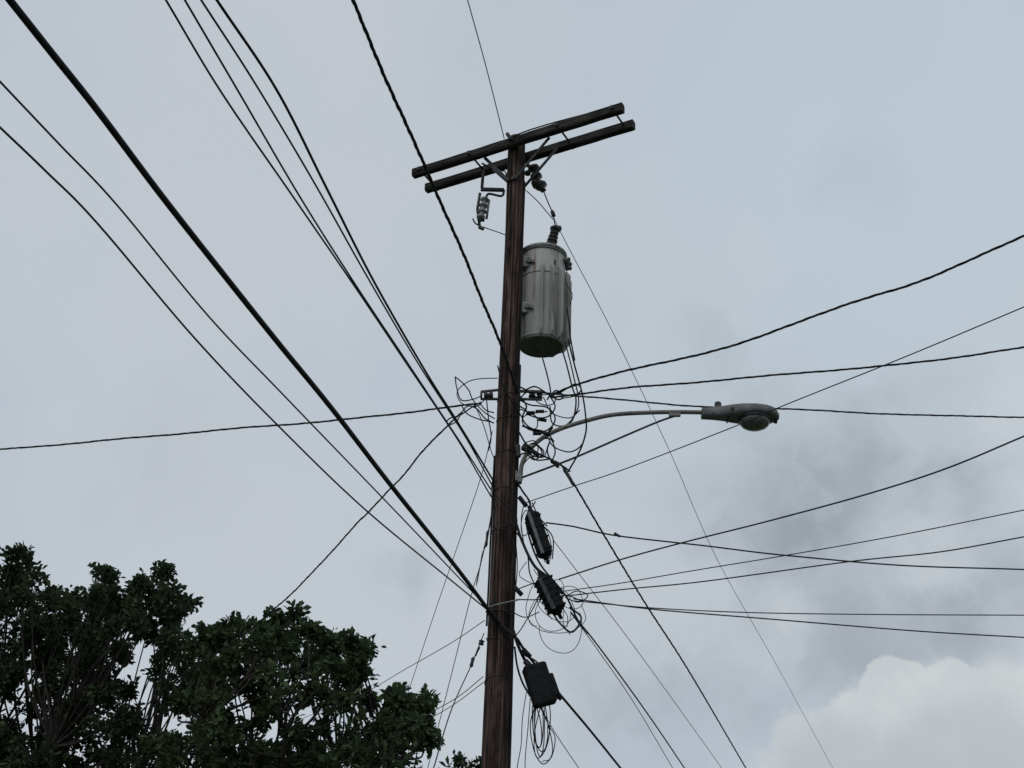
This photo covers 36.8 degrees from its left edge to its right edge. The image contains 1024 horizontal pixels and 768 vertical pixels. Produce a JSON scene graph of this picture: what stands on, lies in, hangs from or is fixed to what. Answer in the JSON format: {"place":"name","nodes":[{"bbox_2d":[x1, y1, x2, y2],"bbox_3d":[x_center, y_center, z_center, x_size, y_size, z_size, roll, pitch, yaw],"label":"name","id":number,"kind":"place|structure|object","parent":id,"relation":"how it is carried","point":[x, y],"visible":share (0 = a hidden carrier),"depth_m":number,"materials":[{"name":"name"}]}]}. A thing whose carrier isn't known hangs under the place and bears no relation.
{"place":"outdoors","nodes":[
{"label":"outdoors","id":0,"kind":"place"},
{"bbox_2d":[0,0,1023,767],"label":"sky","id":1,"kind":"structure","parent":0,"point":[783,162],"materials":[{"name":"grey"}]},
{"label":"ground","id":2,"kind":"structure","parent":0,"visible":0},
{"bbox_2d":[0,541,203,767],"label":"oak tree","id":3,"kind":"object","parent":2,"relation":"on","point":[57,736],"visible":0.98,"depth_m":30.41,"materials":[{"name":"green plant"}]},
{"bbox_2d":[137,599,466,767],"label":"oak tree","id":4,"kind":"object","parent":2,"relation":"on","point":[213,693],"visible":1,"depth_m":26.63,"materials":[{"name":"green plant"}]},
{"bbox_2d":[451,749,480,767],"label":"oak tree","id":5,"kind":"object","parent":2,"relation":"on","point":[458,758],"visible":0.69,"depth_m":33.98,"materials":[{"name":"green plant"}]},
{"bbox_2d":[412,102,634,767],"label":"utility pole","id":6,"kind":"object","parent":2,"relation":"on","point":[503,528],"visible":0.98,"depth_m":13.47,"materials":[{"name":"brown wood"}]},
{"bbox_2d":[0,80,473,593],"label":"telephone cable","id":7,"kind":"object","parent":6,"relation":"attached to","point":[136,228],"visible":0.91,"depth_m":8.61,"materials":[{"name":"rubber"}]},
{"bbox_2d":[0,403,478,449],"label":"overhead power line","id":8,"kind":"object","parent":6,"relation":"attached to","point":[408,412],"visible":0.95,"depth_m":14.23,"materials":[{"name":"black rubber"}]},
{"bbox_2d":[0,126,483,607],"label":"telephone cable","id":9,"kind":"object","parent":6,"relation":"attached to","point":[132,264],"visible":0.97,"depth_m":8.82,"materials":[{"name":"rubber"}]},
{"bbox_2d":[5,0,500,623],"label":"telephone cable","id":10,"kind":"object","parent":6,"relation":"attached to","point":[73,80],"visible":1,"depth_m":7.83,"materials":[{"name":"black rubber"}]},
{"bbox_2d":[84,413,459,767],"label":"service drop","id":11,"kind":"object","parent":6,"relation":"attached to","point":[378,501],"visible":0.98,"depth_m":16.01,"materials":[{"name":"black rubber"}]},
{"bbox_2d":[165,0,489,493],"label":"overhead power line","id":12,"kind":"object","parent":6,"relation":"attached to","point":[246,129],"visible":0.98,"depth_m":9.61,"materials":[{"name":"metal"}]},
{"bbox_2d":[184,0,490,489],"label":"overhead power line","id":13,"kind":"object","parent":6,"relation":"attached to","point":[246,105],"visible":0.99,"depth_m":9.47,"materials":[{"name":"metal"}]},
{"bbox_2d":[200,0,491,483],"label":"overhead power line","id":14,"kind":"object","parent":6,"relation":"attached to","point":[262,95],"visible":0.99,"depth_m":9.74,"materials":[{"name":"metal"}]},
{"bbox_2d":[215,0,493,480],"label":"overhead power line","id":15,"kind":"object","parent":6,"relation":"attached to","point":[311,158],"visible":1,"depth_m":9.72,"materials":[{"name":"black rubber"}]},
{"bbox_2d":[251,620,484,761],"bbox_3d":[-2.166,4.006,18.699,0.072,1.846,12.999,10,-29,-15],"label":"telephone cable","id":16,"kind":"object","parent":6,"relation":"attached to","point":[381,683],"visible":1,"depth_m":16.33,"materials":[{"name":"rubber"}]},
{"bbox_2d":[332,682,483,767],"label":"telephone cable","id":17,"kind":"object","parent":6,"relation":"attached to","point":[416,725],"visible":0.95,"depth_m":15.64,"materials":[{"name":"rubber"}]},
{"bbox_2d":[382,676,483,767],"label":"telephone cable","id":18,"kind":"object","parent":6,"relation":"attached to","point":[433,711],"visible":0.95,"depth_m":14.70,"materials":[{"name":"rubber"}]},
{"bbox_2d":[351,0,518,393],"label":"overhead power line","id":19,"kind":"object","parent":6,"relation":"attached to","point":[386,81],"visible":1,"depth_m":10.81,"materials":[{"name":"black rubber"}]},
{"bbox_2d":[384,431,492,766],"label":"telephone cable","id":20,"kind":"object","parent":6,"relation":"attached to","point":[439,599],"visible":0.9,"depth_m":16.00,"materials":[{"name":"rubber"}]},
{"bbox_2d":[427,551,483,767],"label":"guy wire","id":21,"kind":"object","parent":6,"relation":"attached to","point":[453,665],"visible":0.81,"depth_m":13.79,"materials":[{"name":"grey metal"}]},
{"bbox_2d":[433,633,483,767],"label":"guy wire","id":22,"kind":"object","parent":6,"relation":"attached to","point":[454,703],"visible":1,"depth_m":11.51,"materials":[{"name":"grey metal"}]},
{"bbox_2d":[467,0,504,138],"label":"overhead power line","id":23,"kind":"object","parent":6,"relation":"attached to","point":[486,67],"visible":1,"depth_m":13.98,"materials":[{"name":"metal"}]},
{"bbox_2d":[472,162,506,234],"bbox_3d":[-0.189,-1.804,15.055,0.384,0.881,0.086,2,-28,0],"label":"fuse cutout","id":24,"kind":"object","parent":6,"relation":"attached to","point":[483,205],"visible":0.88,"depth_m":15.02,"materials":[{"name":"ceramic"}]},
{"bbox_2d":[525,505,551,563],"bbox_3d":[0.223,1.271,12.976,0.239,0.526,0.152,2,-28,0],"label":"splice closure","id":25,"kind":"object","parent":6,"relation":"attached to","point":[539,536],"visible":1,"depth_m":12.92,"materials":[{"name":"plastic"}]},
{"bbox_2d":[525,164,555,225],"bbox_3d":[0.272,-1.836,14.912,0.315,0.720,0.120,2,-28,0],"label":"lightning arrester","id":26,"kind":"object","parent":6,"relation":"attached to","point":[537,183],"visible":0.98,"depth_m":14.94,"materials":[{"name":"ceramic"}]},
{"bbox_2d":[522,659,562,708],"bbox_3d":[0.245,2.398,12.321,0.336,0.398,0.135,2,-28,0],"label":"cable terminal box","id":27,"kind":"object","parent":6,"relation":"attached to","point":[541,685],"visible":1,"depth_m":12.26,"materials":[{"name":"plastic"}]},
{"bbox_2d":[469,461,620,667],"bbox_3d":[0.298,1.497,12.997,1.238,1.894,0.054,2,-28,1],"label":"wire clamp","id":28,"kind":"object","parent":6,"relation":"attached to","point":[573,484],"visible":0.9,"depth_m":13.06,"materials":[{"name":"metal"}]},
{"bbox_2d":[520,225,571,357],"bbox_3d":[0.299,-0.930,14.509,0.531,1.331,0.503,2,-28,0],"label":"pole transformer","id":29,"kind":"object","parent":6,"relation":"attached to","point":[546,296],"visible":0.86,"depth_m":14.27,"materials":[{"name":"paint"}]},
{"bbox_2d":[555,221,832,767],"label":"overhead power line","id":30,"kind":"object","parent":29,"relation":"attached to","point":[675,464],"visible":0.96,"depth_m":19.20,"materials":[{"name":"metal"}]},
{"bbox_2d":[534,571,565,618],"bbox_3d":[0.313,1.744,12.726,0.265,0.418,0.158,2,-28,0],"label":"splice closure","id":31,"kind":"object","parent":6,"relation":"attached to","point":[546,587],"visible":1,"depth_m":12.67,"materials":[{"name":"plastic"}]},
{"bbox_2d":[548,721,578,767],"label":"telephone cable","id":32,"kind":"object","parent":6,"relation":"attached to","point":[563,745],"visible":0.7,"depth_m":13.54,"materials":[{"name":"rubber"}]},
{"bbox_2d":[517,637,620,767],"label":"telephone cable","id":33,"kind":"object","parent":6,"relation":"attached to","point":[581,720],"visible":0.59,"depth_m":14.85,"materials":[{"name":"black rubber"}]},
{"bbox_2d":[573,616,672,767],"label":"telephone cable","id":34,"kind":"object","parent":6,"relation":"attached to","point":[624,688],"visible":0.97,"depth_m":14.55,"materials":[{"name":"rubber"}]},
{"bbox_2d":[570,612,684,767],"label":"telephone cable","id":35,"kind":"object","parent":6,"relation":"attached to","point":[572,614],"visible":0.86,"depth_m":14.72,"materials":[{"name":"black rubber"}]},
{"bbox_2d":[554,541,721,767],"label":"telephone cable","id":36,"kind":"object","parent":6,"relation":"attached to","point":[634,647],"visible":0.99,"depth_m":15.54,"materials":[{"name":"rubber"}]},
{"bbox_2d":[515,401,778,483],"bbox_3d":[1.193,0.519,13.473,2.319,0.855,0.292,2,-28,0],"label":"street lamp","id":37,"kind":"object","parent":6,"relation":"attached to","point":[737,413],"visible":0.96,"depth_m":13.53,"materials":[{"name":"metal"}]},
{"bbox_2d":[551,458,745,767],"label":"service drop","id":38,"kind":"object","parent":6,"relation":"attached to","point":[615,554],"visible":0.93,"depth_m":17.00,"materials":[{"name":"black rubber"}]},
{"bbox_2d":[526,306,1023,502],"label":"telephone cable","id":39,"kind":"object","parent":6,"relation":"attached to","point":[787,403],"visible":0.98,"depth_m":11.40,"materials":[{"name":"rubber"}]},
{"bbox_2d":[543,392,1023,417],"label":"overhead power line","id":40,"kind":"object","parent":6,"relation":"attached to","point":[802,409],"visible":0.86,"depth_m":14.08,"materials":[{"name":"black rubber"}]},
{"bbox_2d":[545,522,1023,569],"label":"telephone cable","id":41,"kind":"object","parent":6,"relation":"attached to","point":[784,554],"visible":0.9,"depth_m":13.49,"materials":[{"name":"rubber"}]},
{"bbox_2d":[552,235,1023,394],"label":"overhead power line","id":42,"kind":"object","parent":6,"relation":"attached to","point":[837,307],"visible":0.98,"depth_m":12.37,"materials":[{"name":"black rubber"}]},
{"bbox_2d":[555,346,1023,397],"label":"overhead power line","id":43,"kind":"object","parent":6,"relation":"attached to","point":[818,371],"visible":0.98,"depth_m":13.20,"materials":[{"name":"black rubber"}]},
{"bbox_2d":[559,435,1023,579],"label":"telephone cable","id":44,"kind":"object","parent":6,"relation":"attached to","point":[802,511],"visible":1,"depth_m":11.39,"materials":[{"name":"rubber"}]},
{"bbox_2d":[566,510,1023,590],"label":"telephone cable","id":45,"kind":"object","parent":6,"relation":"attached to","point":[801,552],"visible":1,"depth_m":11.92,"materials":[{"name":"rubber"}]},
{"bbox_2d":[570,536,1023,595],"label":"telephone cable","id":46,"kind":"object","parent":6,"relation":"attached to","point":[804,567],"visible":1,"depth_m":12.11,"materials":[{"name":"rubber"}]},
{"bbox_2d":[573,598,1023,637],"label":"telephone cable","id":47,"kind":"object","parent":6,"relation":"attached to","point":[810,622],"visible":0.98,"depth_m":13.13,"materials":[{"name":"rubber"}]},
{"bbox_2d":[574,600,1023,615],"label":"telephone cable","id":48,"kind":"object","parent":6,"relation":"attached to","point":[807,613],"visible":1,"depth_m":12.85,"materials":[{"name":"rubber"}]}
]}

